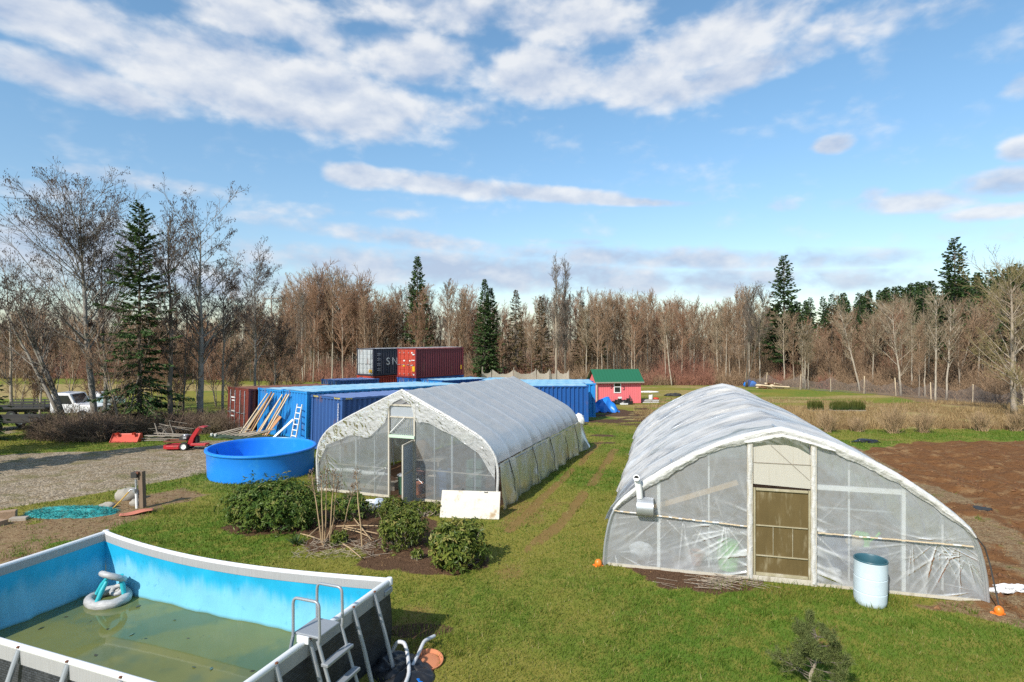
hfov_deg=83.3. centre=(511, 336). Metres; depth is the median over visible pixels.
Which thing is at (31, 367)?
bare tree
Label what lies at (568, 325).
bare tree
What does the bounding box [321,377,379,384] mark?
shipping container
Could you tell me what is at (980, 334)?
bare tree
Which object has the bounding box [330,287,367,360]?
bare tree
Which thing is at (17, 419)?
utility trailer
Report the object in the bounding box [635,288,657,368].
bare tree
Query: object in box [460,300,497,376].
bare tree
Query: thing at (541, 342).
bare tree
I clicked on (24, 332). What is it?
bare tree
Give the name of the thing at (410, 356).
door
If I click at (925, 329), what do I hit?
bare tree
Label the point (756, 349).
bare tree
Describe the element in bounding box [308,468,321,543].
dead cane
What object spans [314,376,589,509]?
greenhouse
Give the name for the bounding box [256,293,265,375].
bare tree
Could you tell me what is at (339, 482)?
dead cane
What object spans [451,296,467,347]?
bare tree
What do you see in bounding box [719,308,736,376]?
bare tree
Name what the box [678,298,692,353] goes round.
bare tree
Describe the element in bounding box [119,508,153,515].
traffic mat
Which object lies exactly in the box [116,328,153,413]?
bare tree
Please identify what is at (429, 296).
bare tree
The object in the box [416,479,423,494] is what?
bucket
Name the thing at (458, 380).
shipping container
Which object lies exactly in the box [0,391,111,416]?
flatbed truck
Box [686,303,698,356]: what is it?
bare tree
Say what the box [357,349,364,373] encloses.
door
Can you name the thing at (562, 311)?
bare tree
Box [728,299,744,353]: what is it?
bare tree
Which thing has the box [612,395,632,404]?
junk pile
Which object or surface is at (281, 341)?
bare tree
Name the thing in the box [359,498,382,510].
feed bag
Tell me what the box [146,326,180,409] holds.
bare tree
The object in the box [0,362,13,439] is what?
bare shrub
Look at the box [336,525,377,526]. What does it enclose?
fallen cane
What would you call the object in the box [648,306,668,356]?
bare tree
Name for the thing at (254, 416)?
plank
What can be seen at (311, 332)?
bare tree
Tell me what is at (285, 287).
bare tree
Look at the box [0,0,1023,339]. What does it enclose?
sky
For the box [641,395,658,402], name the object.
sheet stack
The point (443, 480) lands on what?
water drum
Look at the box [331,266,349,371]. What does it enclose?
bare tree
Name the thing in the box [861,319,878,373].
bare tree
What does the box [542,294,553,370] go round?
bare tree
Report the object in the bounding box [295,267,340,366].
bare tree
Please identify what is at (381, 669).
liner heap
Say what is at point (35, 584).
swimming pool
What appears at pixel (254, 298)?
bare tree
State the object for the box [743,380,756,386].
tarpaulin
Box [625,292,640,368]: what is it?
bare tree
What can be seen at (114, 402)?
bare tree
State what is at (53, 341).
bare tree
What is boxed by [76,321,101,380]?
bare tree
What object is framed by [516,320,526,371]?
bare tree
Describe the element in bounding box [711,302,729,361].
bare tree
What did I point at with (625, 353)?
bare tree
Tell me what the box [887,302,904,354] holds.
bare tree
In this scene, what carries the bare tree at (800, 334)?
on the ground at (16, 532)
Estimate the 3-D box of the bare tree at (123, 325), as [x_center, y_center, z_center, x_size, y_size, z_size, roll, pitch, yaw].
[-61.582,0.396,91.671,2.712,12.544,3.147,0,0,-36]
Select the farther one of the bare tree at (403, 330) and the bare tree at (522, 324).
the bare tree at (522, 324)
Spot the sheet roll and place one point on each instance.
(348, 469)
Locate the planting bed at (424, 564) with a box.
[223,510,766,593]
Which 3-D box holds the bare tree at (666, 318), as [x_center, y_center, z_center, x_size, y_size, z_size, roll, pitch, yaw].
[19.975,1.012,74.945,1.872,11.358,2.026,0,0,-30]
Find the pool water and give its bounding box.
[0,595,296,681]
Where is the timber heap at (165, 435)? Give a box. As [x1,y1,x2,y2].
[141,421,193,440]
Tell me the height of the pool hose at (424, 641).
0.216 m
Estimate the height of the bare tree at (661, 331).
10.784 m
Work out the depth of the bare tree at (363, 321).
78.89 m
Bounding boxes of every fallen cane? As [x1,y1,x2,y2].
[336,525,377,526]
[342,528,373,538]
[345,526,377,533]
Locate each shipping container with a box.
[227,383,326,431]
[257,381,430,436]
[280,382,457,439]
[311,389,408,448]
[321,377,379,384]
[357,346,461,375]
[357,374,396,382]
[397,347,463,377]
[397,374,463,381]
[421,377,485,383]
[479,377,507,380]
[520,379,593,382]
[524,381,595,416]
[527,383,588,421]
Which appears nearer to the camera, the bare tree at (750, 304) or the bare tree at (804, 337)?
the bare tree at (750, 304)
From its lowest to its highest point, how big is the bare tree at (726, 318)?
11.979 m
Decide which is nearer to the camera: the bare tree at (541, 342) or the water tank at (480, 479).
the water tank at (480, 479)
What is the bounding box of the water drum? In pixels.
[436,467,450,496]
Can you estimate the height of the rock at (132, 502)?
0.309 m
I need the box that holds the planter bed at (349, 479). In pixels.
[341,473,397,490]
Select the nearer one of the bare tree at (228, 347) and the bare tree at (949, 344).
the bare tree at (949, 344)
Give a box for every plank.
[240,393,267,432]
[242,397,270,432]
[245,399,266,433]
[249,392,272,431]
[251,393,274,432]
[256,399,278,433]
[257,395,282,434]
[261,415,281,435]
[262,394,287,435]
[264,394,289,435]
[273,419,293,436]
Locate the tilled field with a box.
[863,440,1023,617]
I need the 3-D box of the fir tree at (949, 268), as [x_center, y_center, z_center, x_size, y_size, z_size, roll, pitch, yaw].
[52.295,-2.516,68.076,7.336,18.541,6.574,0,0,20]
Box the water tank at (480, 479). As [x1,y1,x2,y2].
[466,458,485,490]
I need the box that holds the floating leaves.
[39,605,254,671]
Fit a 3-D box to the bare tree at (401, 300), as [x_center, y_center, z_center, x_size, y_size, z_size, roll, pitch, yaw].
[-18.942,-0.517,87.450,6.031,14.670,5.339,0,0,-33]
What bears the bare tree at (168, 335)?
on the ground at (16, 532)
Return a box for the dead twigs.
[292,535,386,558]
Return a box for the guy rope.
[977,537,999,605]
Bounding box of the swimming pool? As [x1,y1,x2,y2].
[0,529,394,681]
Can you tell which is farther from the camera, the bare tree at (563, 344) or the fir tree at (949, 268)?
the bare tree at (563, 344)
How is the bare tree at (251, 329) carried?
on the ground at (16, 532)
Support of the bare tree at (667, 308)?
on the ground at (16, 532)
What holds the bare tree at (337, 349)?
on the ground at (16, 532)
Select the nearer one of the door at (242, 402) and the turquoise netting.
the turquoise netting
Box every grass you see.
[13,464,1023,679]
[633,396,1023,430]
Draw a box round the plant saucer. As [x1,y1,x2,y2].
[415,648,442,669]
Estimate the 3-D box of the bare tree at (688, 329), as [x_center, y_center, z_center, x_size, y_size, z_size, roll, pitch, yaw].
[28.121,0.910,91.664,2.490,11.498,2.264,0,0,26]
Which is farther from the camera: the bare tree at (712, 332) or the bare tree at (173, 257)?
the bare tree at (712, 332)
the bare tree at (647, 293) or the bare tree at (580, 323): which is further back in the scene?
the bare tree at (647, 293)
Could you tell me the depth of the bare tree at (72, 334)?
84.69 m
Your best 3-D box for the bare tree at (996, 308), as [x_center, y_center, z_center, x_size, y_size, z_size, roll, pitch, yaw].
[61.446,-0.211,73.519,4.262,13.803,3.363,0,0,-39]
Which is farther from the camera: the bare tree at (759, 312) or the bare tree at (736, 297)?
the bare tree at (736, 297)
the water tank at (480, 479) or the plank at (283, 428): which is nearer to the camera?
the water tank at (480, 479)
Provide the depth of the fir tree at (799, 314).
79.82 m
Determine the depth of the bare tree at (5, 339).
86.76 m
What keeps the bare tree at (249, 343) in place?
on the ground at (16, 532)
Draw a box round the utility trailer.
[0,414,50,429]
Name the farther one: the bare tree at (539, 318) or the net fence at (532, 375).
the bare tree at (539, 318)
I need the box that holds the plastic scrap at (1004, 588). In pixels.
[989,583,1023,593]
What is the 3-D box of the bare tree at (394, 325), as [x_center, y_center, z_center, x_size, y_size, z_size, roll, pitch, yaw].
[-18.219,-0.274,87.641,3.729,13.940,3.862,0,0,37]
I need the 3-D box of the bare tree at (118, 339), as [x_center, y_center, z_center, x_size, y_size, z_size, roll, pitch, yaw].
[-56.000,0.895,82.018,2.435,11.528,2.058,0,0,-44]
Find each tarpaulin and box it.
[596,397,619,412]
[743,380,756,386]
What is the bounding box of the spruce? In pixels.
[84,199,194,434]
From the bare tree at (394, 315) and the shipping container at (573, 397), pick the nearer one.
the shipping container at (573, 397)
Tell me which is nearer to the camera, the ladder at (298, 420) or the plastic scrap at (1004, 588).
the plastic scrap at (1004, 588)
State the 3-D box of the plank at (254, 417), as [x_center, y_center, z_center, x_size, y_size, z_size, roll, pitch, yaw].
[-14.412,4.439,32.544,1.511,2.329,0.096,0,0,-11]
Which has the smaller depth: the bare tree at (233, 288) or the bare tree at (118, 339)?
the bare tree at (233, 288)
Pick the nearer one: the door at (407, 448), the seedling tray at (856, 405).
the door at (407, 448)
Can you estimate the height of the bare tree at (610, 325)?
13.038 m
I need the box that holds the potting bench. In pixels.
[401,456,448,476]
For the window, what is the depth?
54.20 m
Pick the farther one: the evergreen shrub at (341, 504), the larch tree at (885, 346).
the larch tree at (885, 346)
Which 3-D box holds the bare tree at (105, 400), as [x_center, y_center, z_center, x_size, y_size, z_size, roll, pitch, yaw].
[-27.189,-1.080,37.811,4.212,14.222,3.392,0,0,0]
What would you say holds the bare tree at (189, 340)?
on the ground at (16, 532)
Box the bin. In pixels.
[397,473,401,494]
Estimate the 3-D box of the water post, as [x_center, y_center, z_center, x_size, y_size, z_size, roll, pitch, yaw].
[-11.682,4.673,17.239,1.251,1.145,0.322,0,0,-42]
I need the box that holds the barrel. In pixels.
[853,553,888,608]
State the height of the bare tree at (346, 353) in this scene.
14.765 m
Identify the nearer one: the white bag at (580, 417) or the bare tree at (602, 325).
the white bag at (580, 417)
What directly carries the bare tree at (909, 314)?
on the ground at (16, 532)
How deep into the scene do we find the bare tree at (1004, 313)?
65.64 m
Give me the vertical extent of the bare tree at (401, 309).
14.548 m
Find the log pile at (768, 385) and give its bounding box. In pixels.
[755,382,789,388]
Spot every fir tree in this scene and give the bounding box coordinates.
[245,309,271,371]
[402,256,433,346]
[467,278,498,376]
[472,288,506,377]
[589,311,609,370]
[757,255,811,376]
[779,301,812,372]
[922,237,992,371]
[926,304,951,371]
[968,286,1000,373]
[987,262,1023,371]
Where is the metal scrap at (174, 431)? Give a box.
[157,427,183,434]
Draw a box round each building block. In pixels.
[0,509,17,519]
[0,519,7,525]
[9,516,29,521]
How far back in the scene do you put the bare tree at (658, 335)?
85.40 m
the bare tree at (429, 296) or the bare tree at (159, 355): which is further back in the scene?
the bare tree at (429, 296)
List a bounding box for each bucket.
[109,432,143,442]
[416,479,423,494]
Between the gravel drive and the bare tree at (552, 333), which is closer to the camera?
the gravel drive
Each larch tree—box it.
[503,290,529,373]
[527,296,554,373]
[571,302,594,372]
[822,304,844,372]
[872,309,893,368]
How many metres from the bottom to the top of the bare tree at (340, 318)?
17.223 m
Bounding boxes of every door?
[229,389,238,421]
[236,390,247,429]
[322,380,330,384]
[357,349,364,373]
[365,350,372,373]
[397,349,406,375]
[402,440,413,503]
[407,350,414,375]
[753,487,810,579]
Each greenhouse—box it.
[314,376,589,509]
[602,383,989,602]
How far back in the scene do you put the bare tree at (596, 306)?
75.16 m
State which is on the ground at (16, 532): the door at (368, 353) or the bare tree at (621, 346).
the bare tree at (621, 346)
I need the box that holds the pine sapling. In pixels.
[764,607,857,681]
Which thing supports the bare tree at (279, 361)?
on the ground at (16, 532)
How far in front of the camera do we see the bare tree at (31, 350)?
52.56 m
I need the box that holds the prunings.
[652,573,779,589]
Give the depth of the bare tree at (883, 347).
76.39 m
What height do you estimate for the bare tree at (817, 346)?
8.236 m
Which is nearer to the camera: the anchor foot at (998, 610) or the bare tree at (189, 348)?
the anchor foot at (998, 610)
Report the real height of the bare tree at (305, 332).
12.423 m
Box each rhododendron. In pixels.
[213,470,333,536]
[374,504,430,555]
[424,516,493,575]
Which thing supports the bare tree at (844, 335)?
on the ground at (16, 532)
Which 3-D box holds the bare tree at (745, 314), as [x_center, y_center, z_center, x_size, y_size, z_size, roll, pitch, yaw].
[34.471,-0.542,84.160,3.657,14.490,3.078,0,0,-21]
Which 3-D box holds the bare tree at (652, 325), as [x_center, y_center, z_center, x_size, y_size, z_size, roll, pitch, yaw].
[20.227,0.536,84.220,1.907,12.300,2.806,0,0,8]
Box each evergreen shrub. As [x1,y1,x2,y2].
[327,529,348,546]
[328,490,373,521]
[371,495,416,520]
[407,500,443,516]
[410,547,423,560]
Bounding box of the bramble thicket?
[15,396,244,445]
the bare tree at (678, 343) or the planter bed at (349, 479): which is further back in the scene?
the bare tree at (678, 343)
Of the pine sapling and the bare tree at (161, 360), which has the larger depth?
the bare tree at (161, 360)
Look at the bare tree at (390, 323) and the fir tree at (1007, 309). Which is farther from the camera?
the bare tree at (390, 323)
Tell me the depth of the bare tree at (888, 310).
61.98 m
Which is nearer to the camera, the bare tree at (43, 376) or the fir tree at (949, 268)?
the bare tree at (43, 376)
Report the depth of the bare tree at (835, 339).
81.82 m
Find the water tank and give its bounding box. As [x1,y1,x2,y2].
[204,437,316,483]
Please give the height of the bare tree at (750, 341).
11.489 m
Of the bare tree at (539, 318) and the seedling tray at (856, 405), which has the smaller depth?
the seedling tray at (856, 405)
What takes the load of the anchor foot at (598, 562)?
on the ground at (16, 532)
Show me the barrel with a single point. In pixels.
(870, 577)
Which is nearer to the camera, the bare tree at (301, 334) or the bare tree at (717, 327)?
the bare tree at (301, 334)
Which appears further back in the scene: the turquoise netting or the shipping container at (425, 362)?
the shipping container at (425, 362)
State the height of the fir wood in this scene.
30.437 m
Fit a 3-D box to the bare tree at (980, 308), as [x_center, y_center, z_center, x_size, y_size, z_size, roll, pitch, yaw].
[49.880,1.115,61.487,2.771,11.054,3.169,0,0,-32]
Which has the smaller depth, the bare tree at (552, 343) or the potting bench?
the potting bench
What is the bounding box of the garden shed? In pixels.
[587,369,644,402]
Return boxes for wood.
[0,266,1023,367]
[0,301,921,373]
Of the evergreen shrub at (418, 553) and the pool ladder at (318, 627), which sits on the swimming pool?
the pool ladder at (318, 627)
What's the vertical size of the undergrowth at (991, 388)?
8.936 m
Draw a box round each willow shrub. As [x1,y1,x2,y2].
[815,408,839,432]
[847,414,868,432]
[871,398,920,433]
[903,406,944,432]
[962,407,998,431]
[1002,406,1023,431]
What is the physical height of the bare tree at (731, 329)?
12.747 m
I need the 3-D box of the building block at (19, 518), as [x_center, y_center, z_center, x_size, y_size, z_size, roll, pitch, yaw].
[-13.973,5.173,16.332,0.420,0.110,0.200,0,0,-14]
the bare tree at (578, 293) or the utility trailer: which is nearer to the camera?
the utility trailer
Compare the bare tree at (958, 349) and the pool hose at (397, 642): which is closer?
the pool hose at (397, 642)
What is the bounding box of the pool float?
[83,571,132,609]
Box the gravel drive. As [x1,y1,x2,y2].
[0,426,315,509]
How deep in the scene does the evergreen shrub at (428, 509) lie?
16.70 m
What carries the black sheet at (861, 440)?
on the ground at (16, 532)
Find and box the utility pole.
[263,296,278,372]
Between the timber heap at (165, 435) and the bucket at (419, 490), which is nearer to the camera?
the bucket at (419, 490)
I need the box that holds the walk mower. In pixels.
[163,425,211,450]
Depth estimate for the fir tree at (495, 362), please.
78.66 m
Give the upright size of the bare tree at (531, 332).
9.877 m
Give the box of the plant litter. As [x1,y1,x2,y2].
[2,434,1023,637]
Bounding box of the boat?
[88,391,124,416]
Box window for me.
[614,383,620,392]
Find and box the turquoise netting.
[22,504,119,518]
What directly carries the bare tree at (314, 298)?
on the ground at (16, 532)
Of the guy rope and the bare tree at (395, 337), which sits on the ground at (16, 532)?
the bare tree at (395, 337)
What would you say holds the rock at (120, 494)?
on the ground at (16, 532)
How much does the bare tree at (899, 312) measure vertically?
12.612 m
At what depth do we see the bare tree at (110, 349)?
92.31 m
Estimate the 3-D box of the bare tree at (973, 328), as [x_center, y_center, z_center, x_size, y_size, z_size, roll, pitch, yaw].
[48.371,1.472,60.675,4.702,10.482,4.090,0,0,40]
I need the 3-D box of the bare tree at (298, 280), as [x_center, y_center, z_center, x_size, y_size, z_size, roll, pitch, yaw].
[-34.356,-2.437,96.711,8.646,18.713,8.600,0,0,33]
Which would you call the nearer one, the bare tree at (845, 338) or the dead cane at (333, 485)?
the dead cane at (333, 485)
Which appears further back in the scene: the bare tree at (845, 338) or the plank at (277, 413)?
the bare tree at (845, 338)
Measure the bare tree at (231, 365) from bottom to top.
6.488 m
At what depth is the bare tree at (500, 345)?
77.69 m
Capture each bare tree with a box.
[0,156,170,414]
[0,257,43,403]
[0,271,75,418]
[0,313,12,377]
[0,347,44,413]
[3,301,44,378]
[4,317,19,377]
[9,275,70,413]
[10,311,49,355]
[10,311,53,359]
[11,315,48,403]
[13,307,32,378]
[27,340,58,403]
[27,342,58,400]
[31,299,51,342]
[47,326,59,358]
[50,324,59,358]
[53,311,99,390]
[56,211,130,409]
[56,303,71,365]
[61,315,80,379]
[63,308,90,360]
[76,304,176,419]
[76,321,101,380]
[76,340,117,396]
[94,303,110,351]
[95,364,103,389]
[98,324,115,363]
[108,318,153,400]
[110,303,125,381]
[116,307,132,363]
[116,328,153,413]
[127,173,254,414]
[137,325,166,407]
[141,203,210,416]
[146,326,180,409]
[155,317,180,354]
[156,331,191,405]
[161,285,219,410]
[162,341,198,412]
[172,307,185,380]
[180,325,193,372]
[184,310,218,362]
[185,323,197,383]
[186,330,206,403]
[187,308,228,406]
[190,251,250,410]
[216,330,222,377]
[217,235,291,385]
[219,342,246,386]
[221,340,260,401]
[222,326,232,380]
[231,302,242,361]
[231,307,241,359]
[234,302,268,373]
[242,311,257,381]
[247,312,271,385]
[252,303,296,385]
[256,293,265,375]
[264,344,288,384]
[268,304,277,346]
[269,302,298,360]
[271,329,297,384]
[273,293,289,375]
[276,290,306,362]
[279,289,287,314]
[281,280,291,331]
[281,333,315,384]
[283,289,296,363]
[284,267,316,368]
[286,279,306,358]
[294,257,339,377]
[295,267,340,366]
[295,288,310,382]
[297,297,313,381]
[301,270,316,368]
[302,261,348,375]
[304,273,328,382]
[306,307,318,375]
[307,272,326,370]
[309,273,332,368]
[321,264,347,378]
[329,278,357,377]
[330,278,359,360]
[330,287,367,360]
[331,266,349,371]
[333,262,376,371]
[333,288,363,366]
[340,275,363,371]
[346,283,371,374]
[348,274,384,348]
[349,277,376,369]
[354,279,371,347]
[357,295,371,347]
[358,288,380,347]
[368,293,408,347]
[369,289,390,347]
[371,285,403,347]
[379,294,399,347]
[379,308,392,347]
[381,295,402,347]
[390,286,407,347]
[391,283,403,343]
[391,293,402,347]
[396,288,430,346]
[401,285,434,346]
[403,281,418,346]
[423,283,434,334]
[423,291,437,344]
[427,304,442,346]
[434,280,458,346]
[436,314,445,346]
[438,278,454,346]
[440,315,449,346]
[444,289,477,353]
[451,283,479,354]
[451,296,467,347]
[454,285,472,351]
[460,288,474,373]
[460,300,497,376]
[491,302,500,358]
[492,301,513,372]
[494,333,505,373]
[499,307,513,363]
[504,317,514,372]
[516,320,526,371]
[517,301,527,353]
[520,306,529,367]
[522,313,537,372]
[524,316,535,364]
[533,297,546,365]
[534,294,546,359]
[535,311,547,372]
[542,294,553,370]
[544,252,568,375]
[544,297,553,356]
[548,292,559,363]
[548,295,564,370]
[548,310,558,355]
[553,284,570,361]
[554,255,574,372]
[560,305,567,368]
[562,305,573,353]
[567,289,583,351]
[567,291,576,354]
[572,287,585,354]
[574,302,594,377]
[575,306,585,359]
[584,317,594,361]
[586,288,601,368]
[589,295,606,368]
[595,291,616,368]
[595,296,608,363]
[595,298,613,368]
[600,291,609,358]
[602,296,621,359]
[606,291,625,368]
[609,294,628,368]
[609,299,618,365]
[612,293,627,368]
[614,287,630,362]
[618,287,638,368]
[620,322,632,359]
[623,296,641,368]
[624,301,645,368]
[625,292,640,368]
[630,295,648,351]
[633,307,648,368]
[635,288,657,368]
[635,295,648,363]
[639,298,652,364]
[643,318,656,363]
[645,289,665,361]
[645,301,655,367]
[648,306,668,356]
[650,310,663,372]
[657,301,672,385]
[657,309,674,373]
[660,295,679,363]
[663,294,683,363]
[666,297,681,365]
[670,294,684,368]
[673,302,694,374]
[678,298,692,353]
[681,311,698,367]
[682,304,691,352]
[684,295,702,373]
[684,308,693,367]
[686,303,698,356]
[691,311,708,365]
[696,307,714,358]
[699,303,710,368]
[705,302,722,367]
[705,306,715,369]
[707,314,724,370]
[708,308,723,353]
[710,298,732,373]
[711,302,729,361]
[716,298,734,382]
[718,309,735,356]
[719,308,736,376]
[724,285,743,357]
[726,302,737,352]
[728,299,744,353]
[731,301,748,373]
[733,281,773,386]
[733,283,753,363]
[735,287,759,367]
[740,302,757,377]
[742,298,762,360]
[748,295,771,383]
[748,325,758,377]
[760,308,768,359]
[761,307,770,359]
[770,307,785,351]
[770,309,795,384]
[784,312,800,378]
[788,315,813,370]
[794,320,813,388]
[796,326,815,388]
[803,328,815,388]
[806,325,835,373]
[813,318,830,369]
[814,334,837,375]
[824,313,857,357]
[825,304,859,366]
[826,291,860,391]
[830,312,841,375]
[834,319,852,364]
[836,316,857,369]
[842,304,858,362]
[850,320,872,363]
[853,309,886,370]
[857,298,901,365]
[860,309,884,379]
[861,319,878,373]
[865,291,925,395]
[877,331,888,365]
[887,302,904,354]
[888,302,914,377]
[891,293,911,356]
[898,300,926,394]
[901,292,920,356]
[906,330,917,358]
[912,306,937,396]
[912,320,927,396]
[915,311,942,370]
[921,288,949,400]
[928,302,958,370]
[937,296,966,399]
[937,352,956,380]
[940,321,956,374]
[946,301,996,384]
[950,296,970,387]
[954,244,1023,412]
[957,296,1001,367]
[961,298,996,375]
[965,290,1007,368]
[974,316,995,372]
[979,297,1000,358]
[987,282,1003,359]
[989,282,1013,364]
[991,285,1022,362]
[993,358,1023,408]
[1000,279,1023,366]
[1004,286,1023,351]
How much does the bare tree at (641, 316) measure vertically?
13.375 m
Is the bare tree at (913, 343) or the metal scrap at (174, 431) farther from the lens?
the bare tree at (913, 343)
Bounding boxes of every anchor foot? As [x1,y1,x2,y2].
[593,559,601,566]
[990,605,1005,615]
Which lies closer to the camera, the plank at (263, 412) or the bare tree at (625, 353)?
the plank at (263, 412)
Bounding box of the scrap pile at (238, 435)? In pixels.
[208,427,274,439]
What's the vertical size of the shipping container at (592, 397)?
2.590 m
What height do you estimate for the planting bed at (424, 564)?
0.068 m
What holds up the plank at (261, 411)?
on the ground at (16, 532)
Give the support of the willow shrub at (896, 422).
on the ground at (16, 532)
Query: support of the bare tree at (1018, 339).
on the ground at (16, 532)
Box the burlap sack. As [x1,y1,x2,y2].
[416,440,431,461]
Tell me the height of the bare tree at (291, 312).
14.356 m
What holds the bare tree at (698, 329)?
on the ground at (16, 532)
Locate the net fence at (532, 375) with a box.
[482,367,568,378]
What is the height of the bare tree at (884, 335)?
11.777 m
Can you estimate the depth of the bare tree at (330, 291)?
79.44 m
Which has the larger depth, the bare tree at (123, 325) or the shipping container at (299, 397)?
the bare tree at (123, 325)
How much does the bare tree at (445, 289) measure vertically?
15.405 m
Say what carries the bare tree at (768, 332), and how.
on the ground at (16, 532)
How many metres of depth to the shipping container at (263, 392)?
33.42 m
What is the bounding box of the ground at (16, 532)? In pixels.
[0,340,1023,681]
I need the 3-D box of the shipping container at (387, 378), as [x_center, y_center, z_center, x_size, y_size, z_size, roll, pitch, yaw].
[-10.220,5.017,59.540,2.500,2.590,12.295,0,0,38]
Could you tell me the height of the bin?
0.690 m
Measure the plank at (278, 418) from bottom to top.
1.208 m
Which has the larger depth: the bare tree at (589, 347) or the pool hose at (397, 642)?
the bare tree at (589, 347)
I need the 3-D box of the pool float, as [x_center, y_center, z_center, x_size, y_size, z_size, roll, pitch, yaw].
[-7.862,4.860,11.222,0.931,0.693,0.740,0,0,25]
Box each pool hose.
[391,640,410,681]
[411,634,435,664]
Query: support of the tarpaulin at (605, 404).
on the ground at (16, 532)
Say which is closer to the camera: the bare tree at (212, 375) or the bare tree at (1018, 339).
the bare tree at (212, 375)
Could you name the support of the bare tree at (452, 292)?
on the ground at (16, 532)
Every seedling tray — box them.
[807,400,823,410]
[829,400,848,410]
[849,399,865,410]
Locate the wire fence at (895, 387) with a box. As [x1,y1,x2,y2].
[745,372,1023,404]
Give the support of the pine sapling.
on the ground at (16, 532)
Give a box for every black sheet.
[664,393,680,395]
[851,438,880,442]
[973,506,991,510]
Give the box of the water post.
[112,471,146,508]
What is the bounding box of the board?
[440,489,500,519]
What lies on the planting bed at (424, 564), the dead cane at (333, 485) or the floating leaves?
the dead cane at (333, 485)
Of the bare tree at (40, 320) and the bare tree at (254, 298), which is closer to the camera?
the bare tree at (254, 298)
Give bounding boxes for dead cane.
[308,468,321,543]
[314,471,327,544]
[323,466,332,540]
[325,468,338,540]
[331,473,344,533]
[342,482,357,529]
[349,468,364,546]
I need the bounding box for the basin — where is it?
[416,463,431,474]
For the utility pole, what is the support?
on the ground at (16, 532)
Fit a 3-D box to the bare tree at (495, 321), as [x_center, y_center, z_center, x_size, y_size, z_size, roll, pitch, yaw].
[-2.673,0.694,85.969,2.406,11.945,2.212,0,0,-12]
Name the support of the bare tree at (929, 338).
on the ground at (16, 532)
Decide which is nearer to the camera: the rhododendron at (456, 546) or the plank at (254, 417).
the rhododendron at (456, 546)
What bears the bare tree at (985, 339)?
on the ground at (16, 532)
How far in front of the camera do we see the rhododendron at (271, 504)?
15.32 m
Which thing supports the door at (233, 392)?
in the shipping container at (243, 401)
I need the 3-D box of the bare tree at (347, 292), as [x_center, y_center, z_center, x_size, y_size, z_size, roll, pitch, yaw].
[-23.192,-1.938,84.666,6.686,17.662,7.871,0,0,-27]
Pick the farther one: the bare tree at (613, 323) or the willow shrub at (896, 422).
the bare tree at (613, 323)
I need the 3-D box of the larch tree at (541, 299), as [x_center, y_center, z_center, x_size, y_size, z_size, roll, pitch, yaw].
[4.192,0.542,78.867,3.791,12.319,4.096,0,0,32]
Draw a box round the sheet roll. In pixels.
[326,467,387,475]
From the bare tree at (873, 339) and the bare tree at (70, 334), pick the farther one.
the bare tree at (70, 334)
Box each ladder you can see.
[289,582,359,681]
[291,404,302,437]
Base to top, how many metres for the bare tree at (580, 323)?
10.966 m
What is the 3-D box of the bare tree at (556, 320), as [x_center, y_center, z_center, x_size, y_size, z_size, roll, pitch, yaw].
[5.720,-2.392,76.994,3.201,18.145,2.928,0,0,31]
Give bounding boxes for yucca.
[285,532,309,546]
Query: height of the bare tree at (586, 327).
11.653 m
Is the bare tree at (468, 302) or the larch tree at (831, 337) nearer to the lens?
the larch tree at (831, 337)
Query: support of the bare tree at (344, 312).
on the ground at (16, 532)
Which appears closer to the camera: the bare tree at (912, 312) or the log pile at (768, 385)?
the bare tree at (912, 312)
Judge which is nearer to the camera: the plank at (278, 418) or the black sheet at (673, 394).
the plank at (278, 418)
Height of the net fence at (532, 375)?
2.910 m
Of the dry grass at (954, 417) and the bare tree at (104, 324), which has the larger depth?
the bare tree at (104, 324)
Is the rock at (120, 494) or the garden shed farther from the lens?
the garden shed
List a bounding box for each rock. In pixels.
[99,502,115,506]
[115,487,137,500]
[129,499,138,505]
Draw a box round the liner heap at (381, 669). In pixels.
[371,650,434,681]
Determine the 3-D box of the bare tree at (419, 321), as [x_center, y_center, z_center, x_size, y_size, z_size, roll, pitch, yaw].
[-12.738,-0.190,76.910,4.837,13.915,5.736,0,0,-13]
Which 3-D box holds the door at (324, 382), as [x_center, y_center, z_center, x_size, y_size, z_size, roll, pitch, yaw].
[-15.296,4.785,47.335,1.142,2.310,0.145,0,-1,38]
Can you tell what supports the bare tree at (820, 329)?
on the ground at (16, 532)
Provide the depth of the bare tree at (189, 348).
36.01 m
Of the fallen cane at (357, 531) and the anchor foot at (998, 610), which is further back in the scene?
the fallen cane at (357, 531)
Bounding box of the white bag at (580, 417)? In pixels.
[576,413,584,424]
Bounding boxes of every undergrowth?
[0,330,1023,403]
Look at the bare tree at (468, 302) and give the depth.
84.38 m
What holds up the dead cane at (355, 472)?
on the planting bed at (424, 564)
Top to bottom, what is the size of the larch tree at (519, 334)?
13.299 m
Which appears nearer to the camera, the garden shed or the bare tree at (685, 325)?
the garden shed
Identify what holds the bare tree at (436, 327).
on the ground at (16, 532)
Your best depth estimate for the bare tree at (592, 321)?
78.45 m
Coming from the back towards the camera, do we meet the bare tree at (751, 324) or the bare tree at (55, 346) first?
the bare tree at (55, 346)
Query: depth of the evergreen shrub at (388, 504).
16.21 m
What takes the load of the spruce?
on the ground at (16, 532)
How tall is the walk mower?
1.120 m

